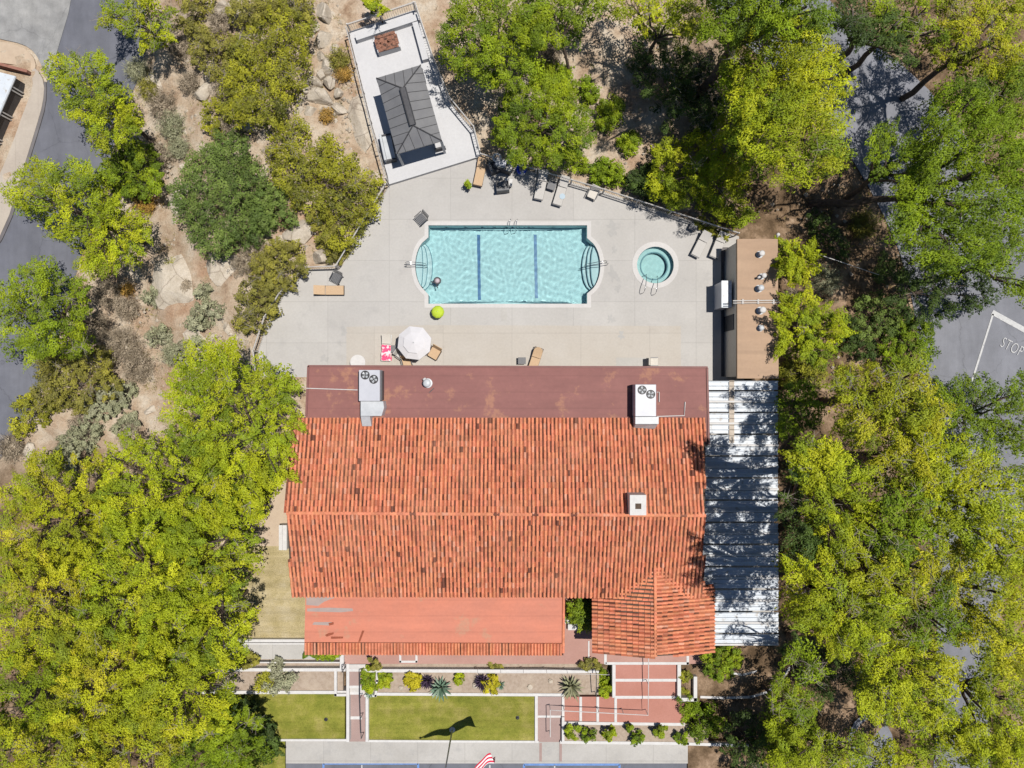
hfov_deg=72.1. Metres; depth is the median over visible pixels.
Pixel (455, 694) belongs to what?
garden wall
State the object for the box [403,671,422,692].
round bush
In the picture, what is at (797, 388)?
oak shrub
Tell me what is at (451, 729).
flagpole
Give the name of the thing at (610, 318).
deck stain
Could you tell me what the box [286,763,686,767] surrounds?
road
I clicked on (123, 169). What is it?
broadleaf tree
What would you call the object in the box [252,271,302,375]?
picket fence
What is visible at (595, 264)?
pool handrail
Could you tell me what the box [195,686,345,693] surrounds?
garden wall
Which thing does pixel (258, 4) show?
laurel shrub
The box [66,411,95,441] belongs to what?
dry brush
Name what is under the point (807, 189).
dry grass
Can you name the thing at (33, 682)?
pine tree
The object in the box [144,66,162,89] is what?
granite slab
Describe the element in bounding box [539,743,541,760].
path edge
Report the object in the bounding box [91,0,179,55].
pine tree
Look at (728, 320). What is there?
door
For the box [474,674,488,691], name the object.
spiky plant
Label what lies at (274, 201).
sage shrub
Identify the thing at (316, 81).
boulder
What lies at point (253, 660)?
leafy bush
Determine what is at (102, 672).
pine tree
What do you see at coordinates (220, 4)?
boulder
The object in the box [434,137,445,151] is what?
outdoor couch
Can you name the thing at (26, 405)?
olive shrub
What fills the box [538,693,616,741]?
garden steps
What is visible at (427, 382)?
roof vent
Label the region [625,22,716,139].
dark oak
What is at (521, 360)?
side table
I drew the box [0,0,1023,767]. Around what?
ground
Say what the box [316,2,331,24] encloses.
boulder
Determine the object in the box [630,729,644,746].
bed shrub
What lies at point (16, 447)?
dry brush
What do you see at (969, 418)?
pine tree
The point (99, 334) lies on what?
dry brush
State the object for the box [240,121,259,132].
boulder
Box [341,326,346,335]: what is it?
deck stain
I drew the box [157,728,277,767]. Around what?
young tree
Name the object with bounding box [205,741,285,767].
lawn
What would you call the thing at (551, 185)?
side table
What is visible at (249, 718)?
young tree
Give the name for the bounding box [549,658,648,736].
garden handrail
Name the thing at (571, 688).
agave
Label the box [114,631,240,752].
pine tree
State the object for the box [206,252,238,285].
granite slab
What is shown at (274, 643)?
garden wall
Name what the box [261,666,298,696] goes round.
grey bush
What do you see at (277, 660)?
grey bush
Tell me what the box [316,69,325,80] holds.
boulder
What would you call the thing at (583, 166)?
laurel shrub
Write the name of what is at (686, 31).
pine tree
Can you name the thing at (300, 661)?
garden wall
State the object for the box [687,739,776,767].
planting bed
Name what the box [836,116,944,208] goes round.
pine tree
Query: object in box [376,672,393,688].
round bush
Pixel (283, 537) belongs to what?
storage bench
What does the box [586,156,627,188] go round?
laurel shrub
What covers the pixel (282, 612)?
side yard
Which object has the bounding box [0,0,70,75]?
driveway
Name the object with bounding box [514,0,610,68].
broadleaf tree
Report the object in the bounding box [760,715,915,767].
pine tree
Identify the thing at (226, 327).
boulder
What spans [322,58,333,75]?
boulder
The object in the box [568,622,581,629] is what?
garden wall
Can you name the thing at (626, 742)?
garden wall
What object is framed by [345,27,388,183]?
picket fence
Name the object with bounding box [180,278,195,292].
dry brush
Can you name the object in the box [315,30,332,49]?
boulder
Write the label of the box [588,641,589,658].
garden wall
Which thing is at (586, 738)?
bed shrub
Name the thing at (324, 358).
deck stain
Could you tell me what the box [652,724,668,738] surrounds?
bed shrub
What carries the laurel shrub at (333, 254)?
on the ground at (608, 42)
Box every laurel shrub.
[170,0,215,35]
[186,21,241,87]
[198,88,233,139]
[216,0,319,133]
[222,0,315,30]
[229,273,284,335]
[246,236,311,292]
[264,110,387,253]
[308,207,353,265]
[532,59,579,96]
[561,148,590,174]
[578,74,601,105]
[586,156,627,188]
[592,92,625,135]
[615,128,642,158]
[621,160,668,206]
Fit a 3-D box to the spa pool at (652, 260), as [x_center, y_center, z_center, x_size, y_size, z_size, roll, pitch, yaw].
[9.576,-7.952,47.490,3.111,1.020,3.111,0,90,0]
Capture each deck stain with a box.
[320,354,328,361]
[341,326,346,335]
[607,219,619,236]
[607,314,615,322]
[608,265,620,281]
[614,284,620,292]
[618,331,624,338]
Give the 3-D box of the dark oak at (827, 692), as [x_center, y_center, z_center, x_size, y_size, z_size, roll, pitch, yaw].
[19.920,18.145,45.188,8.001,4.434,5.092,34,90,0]
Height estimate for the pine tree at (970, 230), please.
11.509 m
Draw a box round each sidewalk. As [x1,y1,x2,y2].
[0,42,36,69]
[0,68,43,234]
[286,741,687,760]
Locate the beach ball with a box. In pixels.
[431,306,443,317]
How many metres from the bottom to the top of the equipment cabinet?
2.100 m
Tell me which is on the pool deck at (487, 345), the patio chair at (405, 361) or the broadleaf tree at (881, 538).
the patio chair at (405, 361)
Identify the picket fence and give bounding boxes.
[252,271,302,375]
[305,265,338,269]
[335,181,389,268]
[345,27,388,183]
[346,1,415,32]
[414,1,480,152]
[480,153,536,174]
[538,169,739,236]
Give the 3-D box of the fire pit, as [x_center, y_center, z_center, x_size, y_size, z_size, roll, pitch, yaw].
[-8.203,-22.404,46.329,1.520,0.642,1.080,-16,90,0]
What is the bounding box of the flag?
[475,753,494,767]
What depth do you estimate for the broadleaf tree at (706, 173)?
44.45 m
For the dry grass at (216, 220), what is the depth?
48.44 m
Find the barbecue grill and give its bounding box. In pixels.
[492,157,512,175]
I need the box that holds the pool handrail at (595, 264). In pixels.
[583,261,608,267]
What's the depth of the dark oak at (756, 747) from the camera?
45.86 m
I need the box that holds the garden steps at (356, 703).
[349,664,365,741]
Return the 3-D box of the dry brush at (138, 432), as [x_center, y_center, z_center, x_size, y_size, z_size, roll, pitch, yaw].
[-26.841,3.715,49.447,2.799,0.995,3.067,26,90,0]
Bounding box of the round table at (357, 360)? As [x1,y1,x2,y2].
[350,355,364,364]
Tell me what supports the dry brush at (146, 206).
on the ground at (608, 42)
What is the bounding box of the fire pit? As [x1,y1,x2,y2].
[374,31,400,56]
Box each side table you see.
[391,345,397,352]
[505,178,512,186]
[518,357,525,363]
[547,180,556,191]
[649,357,657,365]
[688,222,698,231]
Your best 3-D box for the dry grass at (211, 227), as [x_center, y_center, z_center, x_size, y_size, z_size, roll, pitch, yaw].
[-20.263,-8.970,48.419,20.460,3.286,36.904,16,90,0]
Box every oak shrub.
[164,125,277,264]
[774,379,828,442]
[804,207,850,263]
[835,313,881,365]
[849,287,901,342]
[876,312,941,375]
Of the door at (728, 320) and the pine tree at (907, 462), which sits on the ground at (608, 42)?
the pine tree at (907, 462)
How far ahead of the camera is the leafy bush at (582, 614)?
45.42 m
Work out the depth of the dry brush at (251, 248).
46.70 m
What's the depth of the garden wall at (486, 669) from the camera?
46.92 m
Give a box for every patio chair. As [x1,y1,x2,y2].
[329,269,343,284]
[393,348,402,359]
[400,355,411,364]
[414,209,428,225]
[427,344,441,359]
[587,184,599,200]
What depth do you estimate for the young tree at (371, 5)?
44.85 m
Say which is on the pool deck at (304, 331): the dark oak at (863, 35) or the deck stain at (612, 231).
the deck stain at (612, 231)
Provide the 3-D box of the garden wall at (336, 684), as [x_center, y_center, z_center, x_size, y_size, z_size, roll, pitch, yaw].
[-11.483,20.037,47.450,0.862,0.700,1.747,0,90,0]
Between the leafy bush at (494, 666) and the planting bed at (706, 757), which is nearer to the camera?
the leafy bush at (494, 666)
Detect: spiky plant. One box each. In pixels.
[420,675,433,688]
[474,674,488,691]
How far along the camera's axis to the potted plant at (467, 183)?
46.18 m
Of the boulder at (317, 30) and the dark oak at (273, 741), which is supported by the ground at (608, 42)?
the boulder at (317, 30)
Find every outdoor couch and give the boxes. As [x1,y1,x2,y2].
[379,133,396,163]
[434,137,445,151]
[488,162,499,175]
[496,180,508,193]
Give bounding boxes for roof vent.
[422,378,431,387]
[755,285,763,291]
[756,250,764,257]
[756,307,765,314]
[757,273,766,279]
[757,325,763,330]
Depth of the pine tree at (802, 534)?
35.03 m
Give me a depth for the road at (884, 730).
48.78 m
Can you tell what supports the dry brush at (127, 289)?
on the ground at (608, 42)
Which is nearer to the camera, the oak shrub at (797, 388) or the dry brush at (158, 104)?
the oak shrub at (797, 388)
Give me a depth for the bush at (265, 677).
46.91 m
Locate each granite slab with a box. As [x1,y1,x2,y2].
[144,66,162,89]
[152,254,193,309]
[168,189,187,215]
[183,326,205,350]
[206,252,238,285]
[213,6,230,15]
[348,93,375,151]
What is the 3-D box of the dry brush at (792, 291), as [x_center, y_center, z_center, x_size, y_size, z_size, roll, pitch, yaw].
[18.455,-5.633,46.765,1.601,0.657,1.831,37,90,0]
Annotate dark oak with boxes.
[202,690,285,765]
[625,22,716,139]
[671,43,731,121]
[718,708,782,767]
[775,630,881,711]
[828,0,920,71]
[870,249,1004,334]
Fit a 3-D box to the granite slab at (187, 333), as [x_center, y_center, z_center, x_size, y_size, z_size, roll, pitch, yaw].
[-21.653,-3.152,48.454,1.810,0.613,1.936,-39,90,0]
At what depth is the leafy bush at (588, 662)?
46.62 m
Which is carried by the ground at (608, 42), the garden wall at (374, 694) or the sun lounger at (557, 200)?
the garden wall at (374, 694)
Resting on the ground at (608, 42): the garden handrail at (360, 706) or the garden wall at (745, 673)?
the garden wall at (745, 673)
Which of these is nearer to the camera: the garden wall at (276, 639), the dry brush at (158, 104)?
the garden wall at (276, 639)
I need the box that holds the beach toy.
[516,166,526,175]
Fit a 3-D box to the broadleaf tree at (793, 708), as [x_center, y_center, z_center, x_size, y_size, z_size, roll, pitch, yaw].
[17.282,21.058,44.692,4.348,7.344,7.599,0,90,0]
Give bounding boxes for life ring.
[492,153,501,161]
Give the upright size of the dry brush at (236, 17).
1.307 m
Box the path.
[205,645,339,658]
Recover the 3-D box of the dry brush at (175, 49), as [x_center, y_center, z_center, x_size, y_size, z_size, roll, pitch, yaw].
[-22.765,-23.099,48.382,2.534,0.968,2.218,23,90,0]
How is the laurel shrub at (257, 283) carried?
on the ground at (608, 42)
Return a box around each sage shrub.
[49,443,83,471]
[54,418,105,456]
[82,384,120,422]
[107,380,138,413]
[108,410,140,436]
[138,284,157,308]
[142,323,173,347]
[169,333,207,368]
[181,299,226,332]
[192,280,213,301]
[240,181,299,235]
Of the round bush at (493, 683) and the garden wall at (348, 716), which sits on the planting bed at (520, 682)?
the round bush at (493, 683)
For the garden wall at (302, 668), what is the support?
on the ground at (608, 42)
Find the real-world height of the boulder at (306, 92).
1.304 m
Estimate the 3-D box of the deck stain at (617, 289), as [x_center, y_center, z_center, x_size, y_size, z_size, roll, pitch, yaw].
[7.050,-6.360,46.988,0.447,0.001,0.593,0,90,0]
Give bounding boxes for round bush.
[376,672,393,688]
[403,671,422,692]
[453,673,464,685]
[480,673,500,695]
[699,646,743,683]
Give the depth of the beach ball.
46.04 m
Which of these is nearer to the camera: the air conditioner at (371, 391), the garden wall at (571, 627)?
the air conditioner at (371, 391)
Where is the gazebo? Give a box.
[376,64,445,165]
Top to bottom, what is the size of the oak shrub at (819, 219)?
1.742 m
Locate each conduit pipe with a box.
[306,388,357,389]
[657,402,685,416]
[733,299,780,303]
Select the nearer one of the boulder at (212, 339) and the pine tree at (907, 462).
the pine tree at (907, 462)
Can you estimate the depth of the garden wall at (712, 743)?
47.55 m
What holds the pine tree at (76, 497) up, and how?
on the ground at (608, 42)
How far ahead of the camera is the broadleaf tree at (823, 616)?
33.59 m
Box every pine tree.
[0,153,153,281]
[0,255,96,373]
[0,445,121,581]
[0,540,114,681]
[0,643,90,754]
[0,705,113,767]
[34,624,165,752]
[39,47,156,156]
[57,693,190,767]
[68,508,208,672]
[89,416,242,561]
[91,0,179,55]
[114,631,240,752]
[143,479,270,613]
[143,557,261,680]
[154,333,307,524]
[603,0,723,68]
[696,0,841,102]
[709,53,774,184]
[715,1,859,192]
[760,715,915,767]
[771,462,832,568]
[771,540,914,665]
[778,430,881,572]
[778,632,834,689]
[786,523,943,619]
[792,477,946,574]
[802,427,952,495]
[808,67,1023,284]
[819,349,959,459]
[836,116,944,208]
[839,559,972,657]
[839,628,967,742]
[840,0,963,77]
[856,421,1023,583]
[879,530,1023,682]
[899,0,1023,101]
[899,694,1023,767]
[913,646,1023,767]
[918,367,1023,469]
[919,54,1023,152]
[924,228,1023,308]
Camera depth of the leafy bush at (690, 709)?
46.97 m
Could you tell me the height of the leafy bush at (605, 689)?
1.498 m
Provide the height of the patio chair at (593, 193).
0.894 m
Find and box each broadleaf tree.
[93,136,164,203]
[433,0,553,93]
[488,71,597,170]
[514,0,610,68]
[642,113,759,230]
[757,670,823,767]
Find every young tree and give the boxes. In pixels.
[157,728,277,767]
[203,701,266,752]
[360,0,391,23]
[768,280,860,371]
[770,235,825,287]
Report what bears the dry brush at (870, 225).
on the ground at (608, 42)
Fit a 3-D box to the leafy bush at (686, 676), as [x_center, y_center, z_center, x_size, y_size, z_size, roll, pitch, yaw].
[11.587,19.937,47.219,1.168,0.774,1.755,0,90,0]
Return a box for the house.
[0,72,24,145]
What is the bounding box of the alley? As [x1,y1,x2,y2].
[721,266,723,375]
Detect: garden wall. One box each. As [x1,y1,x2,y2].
[0,63,31,74]
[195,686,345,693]
[196,665,345,670]
[198,737,345,740]
[208,637,304,641]
[221,660,339,662]
[230,642,303,644]
[334,671,345,695]
[340,655,345,669]
[346,664,350,741]
[364,672,377,696]
[365,667,598,672]
[365,697,368,741]
[369,739,538,742]
[377,692,564,695]
[399,655,417,662]
[535,696,537,742]
[560,739,688,744]
[561,719,684,725]
[562,716,564,742]
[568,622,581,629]
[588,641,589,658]
[605,656,688,664]
[611,665,615,697]
[676,665,696,700]
[687,741,748,746]
[700,666,790,698]
[734,670,756,675]
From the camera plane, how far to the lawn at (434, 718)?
47.62 m
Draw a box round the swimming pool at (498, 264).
[411,221,603,307]
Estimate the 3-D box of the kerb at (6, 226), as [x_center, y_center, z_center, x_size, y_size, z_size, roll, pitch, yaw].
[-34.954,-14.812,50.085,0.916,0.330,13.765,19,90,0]
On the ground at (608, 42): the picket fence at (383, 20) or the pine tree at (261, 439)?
the pine tree at (261, 439)
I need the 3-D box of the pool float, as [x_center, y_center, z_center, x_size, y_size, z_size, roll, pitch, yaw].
[-4.993,-6.841,47.075,0.612,0.170,0.678,-45,90,0]
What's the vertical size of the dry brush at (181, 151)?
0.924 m
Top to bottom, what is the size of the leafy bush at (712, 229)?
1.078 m
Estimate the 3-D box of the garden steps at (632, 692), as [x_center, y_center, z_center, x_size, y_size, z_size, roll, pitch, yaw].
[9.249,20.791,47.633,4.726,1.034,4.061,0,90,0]
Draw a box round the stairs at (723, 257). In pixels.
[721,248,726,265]
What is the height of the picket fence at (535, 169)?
1.340 m
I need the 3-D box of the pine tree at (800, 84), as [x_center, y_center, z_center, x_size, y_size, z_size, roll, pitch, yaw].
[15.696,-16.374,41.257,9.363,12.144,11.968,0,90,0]
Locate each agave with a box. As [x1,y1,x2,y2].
[429,676,450,701]
[560,675,583,701]
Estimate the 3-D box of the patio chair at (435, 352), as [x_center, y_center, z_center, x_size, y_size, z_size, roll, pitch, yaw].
[-5.083,-2.106,46.553,0.770,0.894,0.869,30,90,0]
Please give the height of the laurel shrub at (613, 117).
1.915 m
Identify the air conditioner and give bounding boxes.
[359,370,386,425]
[632,384,658,428]
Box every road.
[0,0,144,456]
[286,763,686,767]
[711,0,1023,767]
[848,714,895,767]
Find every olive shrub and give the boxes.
[6,391,58,440]
[29,344,124,415]
[773,356,829,391]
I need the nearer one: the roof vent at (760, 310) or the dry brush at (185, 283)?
the roof vent at (760, 310)
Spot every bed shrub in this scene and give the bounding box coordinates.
[563,723,581,740]
[581,726,597,743]
[601,724,616,742]
[625,723,633,732]
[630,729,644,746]
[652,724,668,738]
[673,731,687,745]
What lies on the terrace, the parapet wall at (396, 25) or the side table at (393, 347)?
the parapet wall at (396, 25)
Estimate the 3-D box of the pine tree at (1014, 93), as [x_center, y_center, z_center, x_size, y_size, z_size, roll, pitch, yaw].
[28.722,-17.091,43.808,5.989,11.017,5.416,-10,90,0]
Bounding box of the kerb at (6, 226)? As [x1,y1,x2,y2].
[0,81,46,242]
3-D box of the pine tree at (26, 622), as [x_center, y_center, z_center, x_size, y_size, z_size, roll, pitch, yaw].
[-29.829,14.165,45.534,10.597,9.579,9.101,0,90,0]
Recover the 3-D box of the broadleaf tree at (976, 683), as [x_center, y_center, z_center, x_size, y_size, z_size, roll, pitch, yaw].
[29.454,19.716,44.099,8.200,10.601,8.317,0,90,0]
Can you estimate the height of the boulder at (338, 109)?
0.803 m
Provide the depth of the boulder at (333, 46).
46.72 m
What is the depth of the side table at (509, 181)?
46.52 m
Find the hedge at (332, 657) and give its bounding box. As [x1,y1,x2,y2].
[302,652,340,661]
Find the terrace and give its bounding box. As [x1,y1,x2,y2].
[349,10,479,185]
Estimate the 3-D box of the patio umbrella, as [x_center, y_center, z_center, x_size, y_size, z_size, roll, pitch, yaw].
[-6.242,-2.622,45.730,2.074,2.540,2.074,6,90,0]
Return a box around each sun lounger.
[313,285,344,294]
[381,334,391,360]
[473,155,487,186]
[529,346,543,365]
[534,169,548,200]
[552,174,569,206]
[691,230,711,258]
[709,231,728,259]
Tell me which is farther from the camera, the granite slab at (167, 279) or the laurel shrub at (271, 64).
the granite slab at (167, 279)
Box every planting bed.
[222,659,343,689]
[365,664,598,694]
[565,722,707,742]
[681,658,790,702]
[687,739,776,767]
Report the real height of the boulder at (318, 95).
1.329 m
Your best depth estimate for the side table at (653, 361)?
46.54 m
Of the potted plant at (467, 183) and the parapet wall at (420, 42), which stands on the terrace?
the parapet wall at (420, 42)
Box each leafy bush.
[233,649,260,669]
[360,665,377,694]
[367,657,382,671]
[487,662,503,668]
[565,597,592,633]
[577,657,601,671]
[597,667,611,698]
[676,693,731,744]
[678,670,692,694]
[694,215,729,241]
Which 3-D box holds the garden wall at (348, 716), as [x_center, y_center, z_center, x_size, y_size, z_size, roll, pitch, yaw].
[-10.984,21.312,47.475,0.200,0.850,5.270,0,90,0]
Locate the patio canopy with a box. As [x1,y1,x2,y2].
[703,381,778,645]
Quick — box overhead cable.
[824,256,878,274]
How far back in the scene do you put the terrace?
46.65 m
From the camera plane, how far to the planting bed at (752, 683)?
47.35 m
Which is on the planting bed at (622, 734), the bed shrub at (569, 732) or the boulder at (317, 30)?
the bed shrub at (569, 732)
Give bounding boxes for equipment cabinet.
[714,281,731,309]
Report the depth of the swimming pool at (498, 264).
47.11 m
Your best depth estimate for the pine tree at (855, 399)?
35.78 m
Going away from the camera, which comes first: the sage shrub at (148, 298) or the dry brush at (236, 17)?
the dry brush at (236, 17)
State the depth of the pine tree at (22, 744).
42.97 m
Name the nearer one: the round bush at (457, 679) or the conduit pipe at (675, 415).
the conduit pipe at (675, 415)
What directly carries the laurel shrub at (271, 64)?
on the ground at (608, 42)
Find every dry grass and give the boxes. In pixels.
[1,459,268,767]
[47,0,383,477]
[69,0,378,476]
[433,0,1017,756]
[478,10,995,381]
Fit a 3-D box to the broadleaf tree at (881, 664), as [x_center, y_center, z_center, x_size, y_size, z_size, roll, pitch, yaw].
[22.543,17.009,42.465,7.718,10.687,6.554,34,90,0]
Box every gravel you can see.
[101,0,375,441]
[477,4,921,390]
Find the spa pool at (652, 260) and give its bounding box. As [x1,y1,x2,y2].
[632,242,678,287]
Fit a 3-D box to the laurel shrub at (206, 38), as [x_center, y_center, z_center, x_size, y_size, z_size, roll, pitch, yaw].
[-19.996,-22.117,46.960,4.294,2.205,4.724,0,90,0]
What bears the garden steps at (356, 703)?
on the ground at (608, 42)
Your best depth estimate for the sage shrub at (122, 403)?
48.93 m
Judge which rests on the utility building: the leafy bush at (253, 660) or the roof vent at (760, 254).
the roof vent at (760, 254)
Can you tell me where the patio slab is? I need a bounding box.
[705,390,770,633]
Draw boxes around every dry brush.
[0,431,27,465]
[29,352,59,376]
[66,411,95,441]
[77,304,118,345]
[87,276,122,310]
[95,323,148,374]
[110,283,141,323]
[114,420,154,455]
[115,280,136,296]
[115,344,155,386]
[121,54,149,84]
[128,71,158,106]
[128,194,163,217]
[142,70,178,125]
[144,141,174,170]
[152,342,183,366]
[153,108,186,149]
[163,127,191,158]
[165,31,191,66]
[168,69,201,97]
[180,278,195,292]
[205,6,234,36]
[207,72,240,102]
[218,110,238,137]
[225,247,259,279]
[237,234,267,258]
[318,104,334,126]
[324,43,351,76]
[332,64,354,83]
[778,287,801,307]
[808,245,846,302]
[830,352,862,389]
[844,194,883,249]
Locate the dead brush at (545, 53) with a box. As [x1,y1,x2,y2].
[537,40,564,69]
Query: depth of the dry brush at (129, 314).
49.44 m
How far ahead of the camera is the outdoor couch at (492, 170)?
46.41 m
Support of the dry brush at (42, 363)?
on the ground at (608, 42)
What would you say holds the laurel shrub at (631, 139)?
on the ground at (608, 42)
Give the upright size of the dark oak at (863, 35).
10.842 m
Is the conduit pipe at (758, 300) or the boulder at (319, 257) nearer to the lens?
the conduit pipe at (758, 300)
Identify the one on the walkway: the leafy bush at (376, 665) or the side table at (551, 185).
the leafy bush at (376, 665)
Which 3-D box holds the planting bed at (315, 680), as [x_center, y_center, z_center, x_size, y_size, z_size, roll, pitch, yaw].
[-15.447,19.639,47.500,8.154,0.300,2.297,0,90,0]
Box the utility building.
[724,204,778,377]
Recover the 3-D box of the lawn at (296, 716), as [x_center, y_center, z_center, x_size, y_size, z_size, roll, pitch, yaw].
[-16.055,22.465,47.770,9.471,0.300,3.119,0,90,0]
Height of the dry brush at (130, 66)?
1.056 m
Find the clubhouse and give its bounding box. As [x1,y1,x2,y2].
[284,365,714,658]
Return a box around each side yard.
[213,477,286,545]
[213,546,304,637]
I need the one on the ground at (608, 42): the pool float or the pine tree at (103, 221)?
the pine tree at (103, 221)
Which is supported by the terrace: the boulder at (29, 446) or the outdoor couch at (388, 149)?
the outdoor couch at (388, 149)
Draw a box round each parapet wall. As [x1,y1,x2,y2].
[355,14,419,42]
[412,21,428,62]
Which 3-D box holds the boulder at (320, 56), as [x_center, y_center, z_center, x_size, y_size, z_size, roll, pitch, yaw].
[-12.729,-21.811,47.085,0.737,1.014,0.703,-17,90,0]
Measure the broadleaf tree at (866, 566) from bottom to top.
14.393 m
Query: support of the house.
on the ground at (608, 42)
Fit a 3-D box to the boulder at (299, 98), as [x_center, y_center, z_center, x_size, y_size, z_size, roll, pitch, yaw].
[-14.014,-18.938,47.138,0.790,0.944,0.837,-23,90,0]
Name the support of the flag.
attached to the flagpole
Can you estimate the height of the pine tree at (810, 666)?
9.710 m
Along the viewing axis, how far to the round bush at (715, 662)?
45.52 m
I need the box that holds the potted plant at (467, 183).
[464,179,471,188]
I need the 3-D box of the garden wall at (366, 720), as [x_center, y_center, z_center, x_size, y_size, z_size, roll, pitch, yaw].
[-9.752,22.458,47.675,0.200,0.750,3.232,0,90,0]
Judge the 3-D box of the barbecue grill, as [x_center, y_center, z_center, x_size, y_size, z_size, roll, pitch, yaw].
[-0.577,-14.407,46.435,1.280,1.130,0.680,18,90,0]
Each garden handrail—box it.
[359,668,363,738]
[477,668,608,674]
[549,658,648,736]
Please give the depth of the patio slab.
47.00 m
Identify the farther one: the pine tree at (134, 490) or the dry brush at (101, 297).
the dry brush at (101, 297)
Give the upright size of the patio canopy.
3.370 m
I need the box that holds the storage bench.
[279,523,288,549]
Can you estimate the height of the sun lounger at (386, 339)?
0.730 m
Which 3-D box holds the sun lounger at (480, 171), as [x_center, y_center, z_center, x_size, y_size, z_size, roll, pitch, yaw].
[-2.092,-14.079,46.635,0.625,0.730,1.955,12,90,0]
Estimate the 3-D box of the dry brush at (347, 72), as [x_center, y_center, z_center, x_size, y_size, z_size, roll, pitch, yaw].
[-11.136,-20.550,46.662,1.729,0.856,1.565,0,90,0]
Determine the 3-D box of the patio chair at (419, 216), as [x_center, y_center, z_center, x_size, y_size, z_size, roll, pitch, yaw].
[-5.947,-11.004,46.591,0.799,0.818,0.710,-42,90,0]
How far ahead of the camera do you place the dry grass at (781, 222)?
47.04 m
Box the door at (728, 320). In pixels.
[724,314,733,331]
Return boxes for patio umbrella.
[398,326,430,359]
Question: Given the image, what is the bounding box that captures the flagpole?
[445,727,454,767]
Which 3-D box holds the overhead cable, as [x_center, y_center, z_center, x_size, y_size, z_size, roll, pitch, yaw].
[21.521,-7.757,45.351,4.288,0.540,0.197,19,90,0]
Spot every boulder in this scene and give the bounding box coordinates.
[22,442,35,456]
[144,405,155,414]
[193,82,212,100]
[210,333,216,341]
[214,1,229,9]
[223,322,232,334]
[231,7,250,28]
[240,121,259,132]
[282,219,314,244]
[294,106,304,113]
[295,93,306,104]
[301,86,310,94]
[303,105,316,115]
[305,87,333,104]
[306,76,322,87]
[313,19,319,33]
[313,249,329,263]
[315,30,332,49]
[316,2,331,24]
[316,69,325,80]
[317,50,326,61]
[319,106,330,114]
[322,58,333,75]
[323,75,335,89]
[329,44,341,52]
[331,103,347,114]
[334,88,343,97]
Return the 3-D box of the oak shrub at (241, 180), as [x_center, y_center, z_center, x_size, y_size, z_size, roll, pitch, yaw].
[-19.241,-12.349,45.901,7.634,3.639,8.632,-21,90,0]
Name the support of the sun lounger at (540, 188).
on the pool deck at (304, 331)
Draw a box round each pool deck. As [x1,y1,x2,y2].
[258,159,738,380]
[346,325,680,365]
[501,308,506,320]
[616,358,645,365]
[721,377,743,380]
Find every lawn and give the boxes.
[205,694,345,738]
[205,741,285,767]
[369,696,534,739]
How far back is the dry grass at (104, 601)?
49.98 m
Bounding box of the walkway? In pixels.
[345,597,704,663]
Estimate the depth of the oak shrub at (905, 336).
46.88 m
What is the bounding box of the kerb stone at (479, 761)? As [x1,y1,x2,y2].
[286,761,687,762]
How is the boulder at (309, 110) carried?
on the ground at (608, 42)
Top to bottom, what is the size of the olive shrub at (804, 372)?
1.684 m
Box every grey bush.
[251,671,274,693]
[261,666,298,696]
[267,656,285,673]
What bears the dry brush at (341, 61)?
on the ground at (608, 42)
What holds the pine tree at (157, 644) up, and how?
on the ground at (608, 42)
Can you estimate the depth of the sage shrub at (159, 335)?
48.84 m
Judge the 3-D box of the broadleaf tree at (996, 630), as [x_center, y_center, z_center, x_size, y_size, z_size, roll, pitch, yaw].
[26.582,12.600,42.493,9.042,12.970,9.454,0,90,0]
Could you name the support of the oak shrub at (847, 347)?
on the ground at (608, 42)
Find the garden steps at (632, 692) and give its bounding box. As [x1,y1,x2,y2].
[615,665,683,722]
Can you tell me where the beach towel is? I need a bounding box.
[381,345,391,360]
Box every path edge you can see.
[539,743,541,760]
[559,743,561,760]
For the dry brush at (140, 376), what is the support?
on the ground at (608, 42)
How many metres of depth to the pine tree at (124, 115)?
44.44 m
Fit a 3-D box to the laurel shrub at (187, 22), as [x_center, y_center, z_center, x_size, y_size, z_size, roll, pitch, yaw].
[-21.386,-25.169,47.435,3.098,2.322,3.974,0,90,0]
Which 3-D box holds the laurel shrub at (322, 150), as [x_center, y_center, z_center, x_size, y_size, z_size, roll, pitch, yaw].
[-12.760,-13.600,45.739,10.205,3.143,6.033,43,90,0]
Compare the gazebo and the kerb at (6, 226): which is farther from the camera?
the kerb at (6, 226)
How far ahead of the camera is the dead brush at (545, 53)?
46.32 m
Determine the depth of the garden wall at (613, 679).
47.00 m
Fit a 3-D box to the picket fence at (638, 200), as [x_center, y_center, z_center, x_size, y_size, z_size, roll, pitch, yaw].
[8.303,-11.949,46.510,13.765,1.340,0.174,17,90,0]
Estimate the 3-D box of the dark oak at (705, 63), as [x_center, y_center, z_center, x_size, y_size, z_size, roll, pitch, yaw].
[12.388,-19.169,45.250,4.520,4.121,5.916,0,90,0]
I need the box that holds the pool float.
[431,277,440,287]
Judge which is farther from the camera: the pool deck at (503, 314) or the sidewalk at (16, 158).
the sidewalk at (16, 158)

